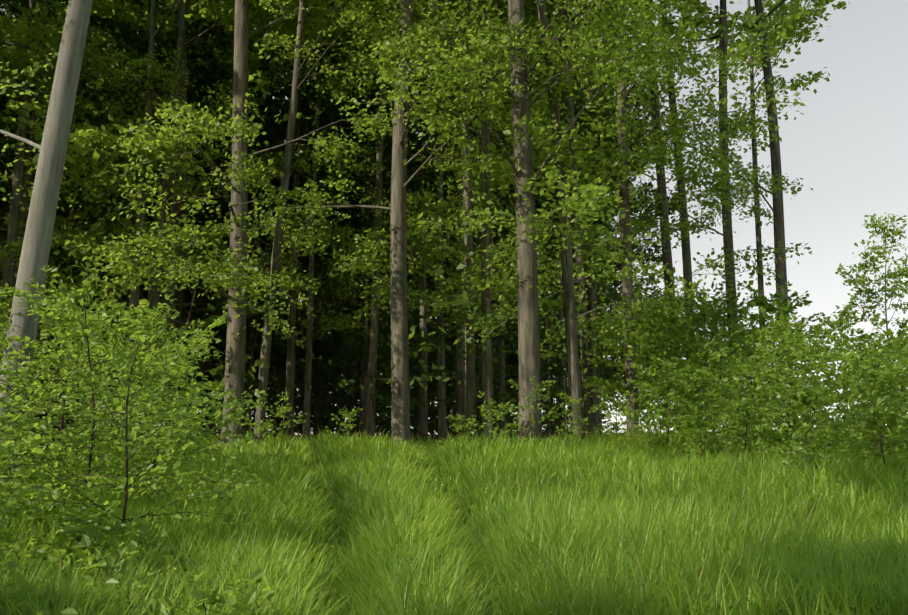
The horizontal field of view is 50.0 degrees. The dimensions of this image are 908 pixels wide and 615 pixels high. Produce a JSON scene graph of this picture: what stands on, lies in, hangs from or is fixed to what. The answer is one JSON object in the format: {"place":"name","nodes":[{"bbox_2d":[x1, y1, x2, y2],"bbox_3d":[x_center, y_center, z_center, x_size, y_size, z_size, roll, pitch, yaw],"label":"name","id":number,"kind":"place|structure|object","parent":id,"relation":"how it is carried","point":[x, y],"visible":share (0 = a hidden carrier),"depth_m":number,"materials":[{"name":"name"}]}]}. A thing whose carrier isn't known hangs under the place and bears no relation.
{"place":"outdoors","nodes":[
{"label":"outdoors","id":0,"kind":"place"},
{"bbox_2d":[0,423,907,614],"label":"grass field","id":1,"kind":"structure","parent":0,"point":[405,548],"depth_m":9.05,"materials":[{"name":"green plant"}]},
{"bbox_2d":[1,0,907,434],"label":"sky","id":2,"kind":"structure","parent":0,"point":[849,144],"materials":[{"name":"white"}]},
{"bbox_2d":[19,426,900,466],"bbox_3d":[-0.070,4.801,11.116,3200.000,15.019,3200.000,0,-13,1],"label":"terrain","id":3,"kind":"structure","parent":0,"point":[415,437],"depth_m":39.54,"materials":[{"name":"soil"}]},
{"bbox_2d":[3,542,13,558],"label":"herb","id":4,"kind":"object","parent":3,"relation":"on","point":[11,545],"visible":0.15,"depth_m":8.27,"materials":[{"name":"green plant"}]},
{"bbox_2d":[0,553,29,591],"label":"herb","id":5,"kind":"object","parent":3,"relation":"on","point":[11,565],"visible":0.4,"depth_m":6.55,"materials":[{"name":"green plant"}]},
{"bbox_2d":[0,323,42,503],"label":"sapling","id":6,"kind":"object","parent":3,"relation":"on","point":[3,332],"visible":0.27,"depth_m":11.84,"materials":[{"name":"green plant"}]},
{"bbox_2d":[0,533,50,571],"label":"herb","id":7,"kind":"object","parent":3,"relation":"on","point":[16,546],"visible":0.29,"depth_m":8.16,"materials":[{"name":"green plant"}]},
{"bbox_2d":[0,412,53,585],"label":"sapling","id":8,"kind":"object","parent":3,"relation":"on","point":[39,440],"visible":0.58,"depth_m":7.68,"materials":[{"name":"green plant"}]},
{"bbox_2d":[14,536,50,564],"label":"herb","id":9,"kind":"object","parent":3,"relation":"on","point":[16,540],"visible":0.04,"depth_m":8.56,"materials":[{"name":"green plant"}]},
{"bbox_2d":[0,414,67,555],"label":"sapling","id":10,"kind":"object","parent":3,"relation":"on","point":[60,476],"visible":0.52,"depth_m":8.75,"materials":[{"name":"green plant"}]},
{"bbox_2d":[0,289,73,462],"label":"sapling","id":11,"kind":"object","parent":3,"relation":"on","point":[26,380],"visible":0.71,"depth_m":10.35,"materials":[{"name":"green plant"}]},
{"bbox_2d":[0,299,81,465],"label":"sapling","id":12,"kind":"object","parent":3,"relation":"on","point":[9,311],"visible":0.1,"depth_m":15.88,"materials":[{"name":"green plant"}]},
{"bbox_2d":[0,286,86,451],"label":"sapling","id":13,"kind":"object","parent":3,"relation":"on","point":[3,314],"visible":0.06,"depth_m":18.84,"materials":[{"name":"green plant"}]},
{"bbox_2d":[0,0,92,486],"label":"tree","id":14,"kind":"object","parent":3,"relation":"on","point":[42,208],"visible":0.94,"depth_m":15.15,"materials":[{"name":"grey plant"}]},
{"bbox_2d":[19,582,75,612],"bbox_3d":[-2.865,2.161,6.618,0.545,0.594,0.414,8,-15,-33],"label":"herb","id":15,"kind":"object","parent":3,"relation":"on","point":[26,583],"visible":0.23,"depth_m":6.63,"materials":[{"name":"green plant"}]},
{"bbox_2d":[0,283,98,471],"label":"sapling","id":16,"kind":"object","parent":3,"relation":"on","point":[20,352],"visible":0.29,"depth_m":14.00,"materials":[{"name":"green plant"}]},
{"bbox_2d":[0,441,115,538],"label":"sapling","id":17,"kind":"object","parent":3,"relation":"on","point":[49,507],"visible":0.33,"depth_m":9.85,"materials":[{"name":"green plant"}]},
{"bbox_2d":[22,548,97,585],"bbox_3d":[-3.200,2.249,7.581,0.758,0.722,0.857,9,-15,-34],"label":"herb","id":18,"kind":"object","parent":3,"relation":"on","point":[55,555],"visible":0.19,"depth_m":7.70,"materials":[{"name":"green plant"}]},
{"bbox_2d":[17,601,115,614],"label":"herb","id":19,"kind":"object","parent":3,"relation":"on","point":[25,605],"visible":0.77,"depth_m":6.00,"materials":[{"name":"green plant"}]},
{"bbox_2d":[0,290,164,471],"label":"sapling","id":20,"kind":"object","parent":3,"relation":"on","point":[54,364],"visible":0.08,"depth_m":18.28,"materials":[{"name":"green plant"}]},
{"bbox_2d":[22,500,149,580],"bbox_3d":[-3.056,2.150,8.074,0.998,1.085,1.021,0,-13,1],"label":"shrub","id":21,"kind":"object","parent":3,"relation":"on","point":[70,535],"visible":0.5,"depth_m":8.03,"materials":[{"name":"green plant"}]},
{"bbox_2d":[0,265,193,479],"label":"sapling","id":22,"kind":"object","parent":3,"relation":"on","point":[108,446],"visible":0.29,"depth_m":15.69,"materials":[{"name":"green plant"}]},
{"bbox_2d":[64,547,130,593],"bbox_3d":[-2.718,2.239,7.551,0.496,0.735,0.813,0,-13,1],"label":"herb","id":23,"kind":"object","parent":3,"relation":"on","point":[98,556],"visible":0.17,"depth_m":7.47,"materials":[{"name":"green plant"}]},
{"bbox_2d":[0,275,199,487],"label":"sapling","id":24,"kind":"object","parent":3,"relation":"on","point":[78,350],"visible":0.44,"depth_m":12.84,"materials":[{"name":"green plant"}]},
{"bbox_2d":[70,533,152,606],"bbox_3d":[-2.546,2.151,7.387,0.513,0.873,0.835,-10,-16,39],"label":"herb","id":25,"kind":"object","parent":3,"relation":"on","point":[87,541],"visible":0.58,"depth_m":7.18,"materials":[{"name":"green plant"}]},
{"bbox_2d":[0,257,241,513],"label":"sapling","id":26,"kind":"object","parent":3,"relation":"on","point":[126,315],"visible":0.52,"depth_m":11.04,"materials":[{"name":"green plant"}]},
{"bbox_2d":[82,541,173,599],"bbox_3d":[-2.533,2.114,6.973,0.877,0.852,0.771,0,-13,1],"label":"herb","id":27,"kind":"object","parent":3,"relation":"on","point":[110,560],"visible":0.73,"depth_m":7.10,"materials":[{"name":"green plant"}]},
{"bbox_2d":[0,306,271,551],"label":"sapling","id":28,"kind":"object","parent":3,"relation":"on","point":[95,415],"visible":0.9,"depth_m":9.38,"materials":[{"name":"green plant"}]},
{"bbox_2d":[96,571,179,614],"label":"herb","id":29,"kind":"object","parent":3,"relation":"on","point":[114,580],"visible":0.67,"depth_m":6.38,"materials":[{"name":"green plant"}]},
{"bbox_2d":[50,303,230,447],"bbox_3d":[-6.534,1.808,19.587,3.212,3.818,3.536,12,-17,-43],"label":"sapling","id":30,"kind":"object","parent":3,"relation":"on","point":[165,332],"visible":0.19,"depth_m":19.49,"materials":[{"name":"green plant"}]},
{"bbox_2d":[41,294,249,470],"bbox_3d":[-5.760,1.672,17.063,3.198,3.583,3.499,-11,-17,41],"label":"sapling","id":31,"kind":"object","parent":3,"relation":"on","point":[151,322],"visible":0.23,"depth_m":17.09,"materials":[{"name":"green plant"}]},
{"bbox_2d":[18,0,281,440],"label":"tree","id":32,"kind":"object","parent":3,"relation":"on","point":[178,186],"visible":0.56,"depth_m":34.00,"materials":[{"name":"green plant"}]},
{"bbox_2d":[70,343,255,511],"bbox_3d":[-3.664,1.753,12.561,2.467,2.652,2.665,5,-13,-21],"label":"sapling","id":33,"kind":"object","parent":3,"relation":"on","point":[209,435],"visible":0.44,"depth_m":12.42,"materials":[{"name":"green plant"}]},
{"bbox_2d":[61,328,267,481],"bbox_3d":[-4.391,1.795,14.506,2.751,2.873,3.271,8,-15,-32],"label":"sapling","id":34,"kind":"object","parent":3,"relation":"on","point":[229,399],"visible":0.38,"depth_m":14.35,"materials":[{"name":"green plant"}]},
{"bbox_2d":[147,580,195,607],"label":"herb","id":35,"kind":"object","parent":3,"relation":"on","point":[166,589],"visible":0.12,"depth_m":7.40,"materials":[{"name":"green plant"}]},
{"bbox_2d":[126,539,218,579],"bbox_3d":[-2.389,2.338,8.172,0.688,0.769,0.766,9,-15,-35],"label":"herb","id":36,"kind":"object","parent":3,"relation":"on","point":[151,544],"visible":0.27,"depth_m":8.27,"materials":[{"name":"green plant"}]},
{"bbox_2d":[0,0,345,442],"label":"tree","id":37,"kind":"object","parent":3,"relation":"on","point":[224,16],"visible":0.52,"depth_m":33.96,"materials":[{"name":"green plant"}]},
{"bbox_2d":[160,546,223,577],"bbox_3d":[-2.128,2.336,8.027,0.650,0.718,0.705,0,-13,1],"label":"herb","id":38,"kind":"object","parent":3,"relation":"on","point":[164,549],"visible":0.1,"depth_m":8.11,"materials":[{"name":"green plant"}]},
{"bbox_2d":[154,571,267,614],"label":"herb","id":39,"kind":"object","parent":3,"relation":"on","point":[215,597],"visible":1,"depth_m":5.83,"materials":[{"name":"green plant"}]},
{"bbox_2d":[205,570,274,614],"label":"herb","id":40,"kind":"object","parent":3,"relation":"on","point":[256,575],"visible":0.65,"depth_m":6.37,"materials":[{"name":"green plant"}]},
{"bbox_2d":[87,0,428,447],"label":"tree","id":41,"kind":"object","parent":3,"relation":"on","point":[237,268],"visible":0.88,"depth_m":26.64,"materials":[{"name":"green plant"}]},
{"bbox_2d":[235,392,308,450],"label":"sapling","id":42,"kind":"object","parent":3,"relation":"on","point":[284,410],"visible":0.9,"depth_m":23.97,"materials":[{"name":"green plant"}]},
{"bbox_2d":[53,0,497,443],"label":"tree","id":43,"kind":"object","parent":3,"relation":"on","point":[270,319],"visible":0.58,"depth_m":27.93,"materials":[{"name":"green plant"}]},
{"bbox_2d":[0,189,621,439],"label":"understory thicket","id":44,"kind":"object","parent":3,"relation":"on","point":[382,402],"visible":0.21,"depth_m":50.90,"materials":[{"name":"green plant"}]},
{"bbox_2d":[209,0,450,439],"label":"tree","id":45,"kind":"object","parent":3,"relation":"on","point":[308,322],"visible":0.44,"depth_m":41.05,"materials":[{"name":"green plant"}]},
{"bbox_2d":[0,0,691,440],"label":"forest","id":46,"kind":"object","parent":3,"relation":"on","point":[136,28],"depth_m":48.63,"materials":[{"name":"green plant"}]},
{"bbox_2d":[322,406,370,442],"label":"sapling","id":47,"kind":"object","parent":3,"relation":"on","point":[344,424],"visible":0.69,"depth_m":24.89,"materials":[{"name":"green plant"}]},
{"bbox_2d":[185,0,576,448],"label":"tree","id":48,"kind":"object","parent":3,"relation":"on","point":[403,77],"visible":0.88,"depth_m":26.37,"materials":[{"name":"green plant"}]},
{"bbox_2d":[259,0,537,440],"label":"tree","id":49,"kind":"object","parent":3,"relation":"on","point":[370,411],"visible":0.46,"depth_m":36.83,"materials":[{"name":"green plant"}]},
{"bbox_2d":[269,0,555,439],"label":"tree","id":50,"kind":"object","parent":3,"relation":"on","point":[442,424],"visible":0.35,"depth_m":37.54,"materials":[{"name":"green plant"}]},
{"bbox_2d":[433,414,489,443],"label":"sapling","id":51,"kind":"object","parent":3,"relation":"on","point":[458,428],"visible":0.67,"depth_m":24.15,"materials":[{"name":"green plant"}]},
{"bbox_2d":[343,0,587,442],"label":"tree","id":52,"kind":"object","parent":3,"relation":"on","point":[469,383],"visible":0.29,"depth_m":32.57,"materials":[{"name":"green plant"}]},
{"bbox_2d":[56,481,898,614],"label":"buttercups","id":53,"kind":"object","parent":3,"relation":"on","point":[451,566],"visible":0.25,"depth_m":7.49,"materials":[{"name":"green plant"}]},
{"bbox_2d":[451,391,526,442],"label":"sapling","id":54,"kind":"object","parent":3,"relation":"on","point":[495,415],"visible":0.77,"depth_m":22.88,"materials":[{"name":"green plant"}]},
{"bbox_2d":[329,0,673,439],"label":"tree","id":55,"kind":"object","parent":3,"relation":"on","point":[487,373],"visible":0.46,"depth_m":27.26,"materials":[{"name":"green plant"}]},
{"bbox_2d":[374,0,678,443],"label":"tree","id":56,"kind":"object","parent":3,"relation":"on","point":[528,312],"visible":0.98,"depth_m":23.97,"materials":[{"name":"green plant"}]},
{"bbox_2d":[481,376,579,444],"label":"sapling","id":57,"kind":"object","parent":3,"relation":"on","point":[528,398],"visible":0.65,"depth_m":22.30,"materials":[{"name":"green plant"}]},
{"bbox_2d":[523,391,607,445],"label":"sapling","id":58,"kind":"object","parent":3,"relation":"on","point":[572,410],"visible":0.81,"depth_m":22.81,"materials":[{"name":"green plant"}]},
{"bbox_2d":[423,0,762,442],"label":"tree","id":59,"kind":"object","parent":3,"relation":"on","point":[557,174],"visible":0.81,"depth_m":24.58,"materials":[{"name":"green plant"}]},
{"bbox_2d":[570,389,649,444],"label":"sapling","id":60,"kind":"object","parent":3,"relation":"on","point":[618,410],"visible":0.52,"depth_m":23.76,"materials":[{"name":"green plant"}]},
{"bbox_2d":[410,0,811,437],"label":"tree","id":61,"kind":"object","parent":3,"relation":"on","point":[585,370],"visible":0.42,"depth_m":29.65,"materials":[{"name":"green plant"}]},
{"bbox_2d":[454,0,811,436],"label":"tree","id":62,"kind":"object","parent":3,"relation":"on","point":[620,133],"visible":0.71,"depth_m":25.60,"materials":[{"name":"green plant"}]},
{"bbox_2d":[561,304,710,430],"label":"sapling","id":63,"kind":"object","parent":3,"relation":"on","point":[656,349],"visible":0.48,"depth_m":28.07,"materials":[{"name":"green plant"}]},
{"bbox_2d":[614,380,683,445],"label":"sapling","id":64,"kind":"object","parent":3,"relation":"on","point":[651,397],"visible":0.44,"depth_m":22.94,"materials":[{"name":"green plant"}]},
{"bbox_2d":[593,286,712,424],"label":"sapling","id":65,"kind":"object","parent":3,"relation":"on","point":[643,361],"visible":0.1,"depth_m":36.26,"materials":[{"name":"green plant"}]},
{"bbox_2d":[591,285,724,431],"bbox_3d":[6.889,1.904,32.099,4.957,5.428,5.261,0,-13,1],"label":"sapling","id":66,"kind":"object","parent":3,"relation":"on","point":[684,329],"visible":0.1,"depth_m":31.87,"materials":[{"name":"green plant"}]},
{"bbox_2d":[603,355,715,450],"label":"sapling","id":67,"kind":"object","parent":3,"relation":"on","point":[668,384],"visible":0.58,"depth_m":21.73,"materials":[{"name":"green plant"}]},
{"bbox_2d":[571,0,753,424],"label":"tree","id":68,"kind":"object","parent":3,"relation":"on","point":[727,234],"visible":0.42,"depth_m":35.03,"materials":[{"name":"green plant"}]},
{"bbox_2d":[548,0,780,421],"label":"tree","id":69,"kind":"object","parent":3,"relation":"on","point":[667,257],"visible":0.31,"depth_m":36.91,"materials":[{"name":"green plant"}]},
{"bbox_2d":[599,302,742,410],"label":"sapling","id":70,"kind":"object","parent":3,"relation":"on","point":[616,397],"depth_m":41.74,"materials":[{"name":"green plant"}]},
{"bbox_2d":[609,0,764,396],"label":"tree","id":71,"kind":"object","parent":3,"relation":"on","point":[686,260],"visible":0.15,"depth_m":39.62,"materials":[{"name":"green plant"}]},
{"bbox_2d":[665,410,724,464],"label":"sapling","id":72,"kind":"object","parent":3,"relation":"on","point":[688,424],"visible":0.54,"depth_m":16.34,"materials":[{"name":"green plant"}]},
{"bbox_2d":[592,0,812,436],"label":"tree","id":73,"kind":"object","parent":3,"relation":"on","point":[776,189],"visible":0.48,"depth_m":34.39,"materials":[{"name":"green plant"}]},
{"bbox_2d":[613,281,796,428],"bbox_3d":[7.494,1.657,28.927,5.090,5.159,4.137,-11,-16,40],"label":"sapling","id":74,"kind":"object","parent":3,"relation":"on","point":[694,321],"visible":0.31,"depth_m":29.45,"materials":[{"name":"green plant"}]},
{"bbox_2d":[654,351,763,455],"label":"sapling","id":75,"kind":"object","parent":3,"relation":"on","point":[705,373],"visible":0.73,"depth_m":19.29,"materials":[{"name":"green plant"}]},
{"bbox_2d":[639,331,781,431],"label":"sapling","id":76,"kind":"object","parent":3,"relation":"on","point":[705,355],"visible":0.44,"depth_m":25.14,"materials":[{"name":"green plant"}]},
{"bbox_2d":[645,292,777,395],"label":"sapling","id":77,"kind":"object","parent":3,"relation":"on","point":[749,324],"visible":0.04,"depth_m":37.15,"materials":[{"name":"green plant"}]},
{"bbox_2d":[661,284,775,414],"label":"sapling","id":78,"kind":"object","parent":3,"relation":"on","point":[724,321],"visible":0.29,"depth_m":33.06,"materials":[{"name":"green plant"}]},
{"bbox_2d":[687,323,766,416],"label":"sapling","id":79,"kind":"object","parent":3,"relation":"on","point":[745,349],"depth_m":42.17,"materials":[{"name":"green plant"}]},
{"bbox_2d":[673,344,784,444],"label":"sapling","id":80,"kind":"object","parent":3,"relation":"on","point":[723,372],"visible":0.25,"depth_m":22.22,"materials":[{"name":"green plant"}]},
{"bbox_2d":[683,366,793,462],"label":"sapling","id":81,"kind":"object","parent":3,"relation":"on","point":[734,431],"visible":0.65,"depth_m":17.10,"materials":[{"name":"green plant"}]},
{"bbox_2d":[681,326,827,456],"bbox_3d":[6.363,2.019,20.079,2.814,3.109,2.620,2,-13,-9],"label":"sapling","id":82,"kind":"object","parent":3,"relation":"on","point":[717,354],"visible":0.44,"depth_m":19.93,"materials":[{"name":"green plant"}]},
{"bbox_2d":[690,0,849,428],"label":"tree","id":83,"kind":"object","parent":3,"relation":"on","point":[818,13],"visible":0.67,"depth_m":47.34,"materials":[{"name":"green plant"}]},
{"bbox_2d":[718,280,836,437],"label":"sapling","id":84,"kind":"object","parent":3,"relation":"on","point":[767,306],"visible":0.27,"depth_m":29.53,"materials":[{"name":"green plant"}]},
{"bbox_2d":[707,314,855,443],"bbox_3d":[7.238,1.929,22.152,3.437,3.676,3.184,-6,-14,26],"label":"sapling","id":85,"kind":"object","parent":3,"relation":"on","point":[775,334],"visible":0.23,"depth_m":22.34,"materials":[{"name":"green plant"}]},
{"bbox_2d":[705,343,862,458],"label":"sapling","id":86,"kind":"object","parent":3,"relation":"on","point":[785,374],"visible":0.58,"depth_m":17.67,"materials":[{"name":"green plant"}]},
{"bbox_2d":[722,300,850,433],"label":"sapling","id":87,"kind":"object","parent":3,"relation":"on","point":[763,311],"visible":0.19,"depth_m":25.41,"materials":[{"name":"green plant"}]},
{"bbox_2d":[739,322,869,442],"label":"sapling","id":88,"kind":"object","parent":3,"relation":"on","point":[799,335],"visible":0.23,"depth_m":20.18,"materials":[{"name":"green plant"}]},
{"bbox_2d":[752,381,880,472],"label":"sapling","id":89,"kind":"object","parent":3,"relation":"on","point":[807,392],"visible":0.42,"depth_m":14.88,"materials":[{"name":"green plant"}]},
{"bbox_2d":[783,431,867,479],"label":"sapling","id":90,"kind":"object","parent":3,"relation":"on","point":[809,454],"visible":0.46,"depth_m":13.45,"materials":[{"name":"green plant"}]},
{"bbox_2d":[783,295,907,439],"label":"sapling","id":91,"kind":"object","parent":3,"relation":"on","point":[842,320],"visible":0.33,"depth_m":22.93,"materials":[{"name":"green plant"}]},
{"bbox_2d":[789,313,907,442],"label":"sapling","id":92,"kind":"object","parent":3,"relation":"on","point":[868,336],"visible":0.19,"depth_m":20.53,"materials":[{"name":"green plant"}]},
{"bbox_2d":[805,328,907,465],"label":"sapling","id":93,"kind":"object","parent":3,"relation":"on","point":[847,357],"visible":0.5,"depth_m":17.59,"materials":[{"name":"green plant"}]},
{"bbox_2d":[812,393,907,476],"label":"sapling","id":94,"kind":"object","parent":3,"relation":"on","point":[890,415],"visible":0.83,"depth_m":13.31,"materials":[{"name":"green plant"}]},
{"bbox_2d":[814,349,907,470],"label":"sapling","id":95,"kind":"object","parent":3,"relation":"on","point":[858,385],"visible":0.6,"depth_m":15.33,"materials":[{"name":"green plant"}]},
{"bbox_2d":[829,318,907,436],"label":"sapling","id":96,"kind":"object","parent":3,"relation":"on","point":[882,322],"visible":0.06,"depth_m":24.74,"materials":[{"name":"green plant"}]},
{"bbox_2d":[835,213,907,361],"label":"tree","id":97,"kind":"object","parent":3,"relation":"on","point":[861,280],"visible":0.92,"depth_m":75.08,"materials":[{"name":"green plant"}]},
{"bbox_2d":[835,335,907,440],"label":"sapling","id":98,"kind":"object","parent":3,"relation":"on","point":[901,370],"visible":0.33,"depth_m":18.16,"materials":[{"name":"green plant"}]},
{"bbox_2d":[857,319,907,429],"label":"sapling","id":99,"kind":"object","parent":3,"relation":"on","point":[899,331],"visible":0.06,"depth_m":27.02,"materials":[{"name":"green plant"}]},
{"bbox_2d":[882,335,907,439],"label":"sapling","id":100,"kind":"object","parent":3,"relation":"on","point":[888,339],"visible":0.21,"depth_m":20.14,"materials":[{"name":"green plant"}]},
{"bbox_2d":[892,355,907,396],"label":"sapling","id":101,"kind":"object","parent":3,"relation":"on","point":[902,387],"visible":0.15,"depth_m":22.12,"materials":[{"name":"green plant"}]}
]}

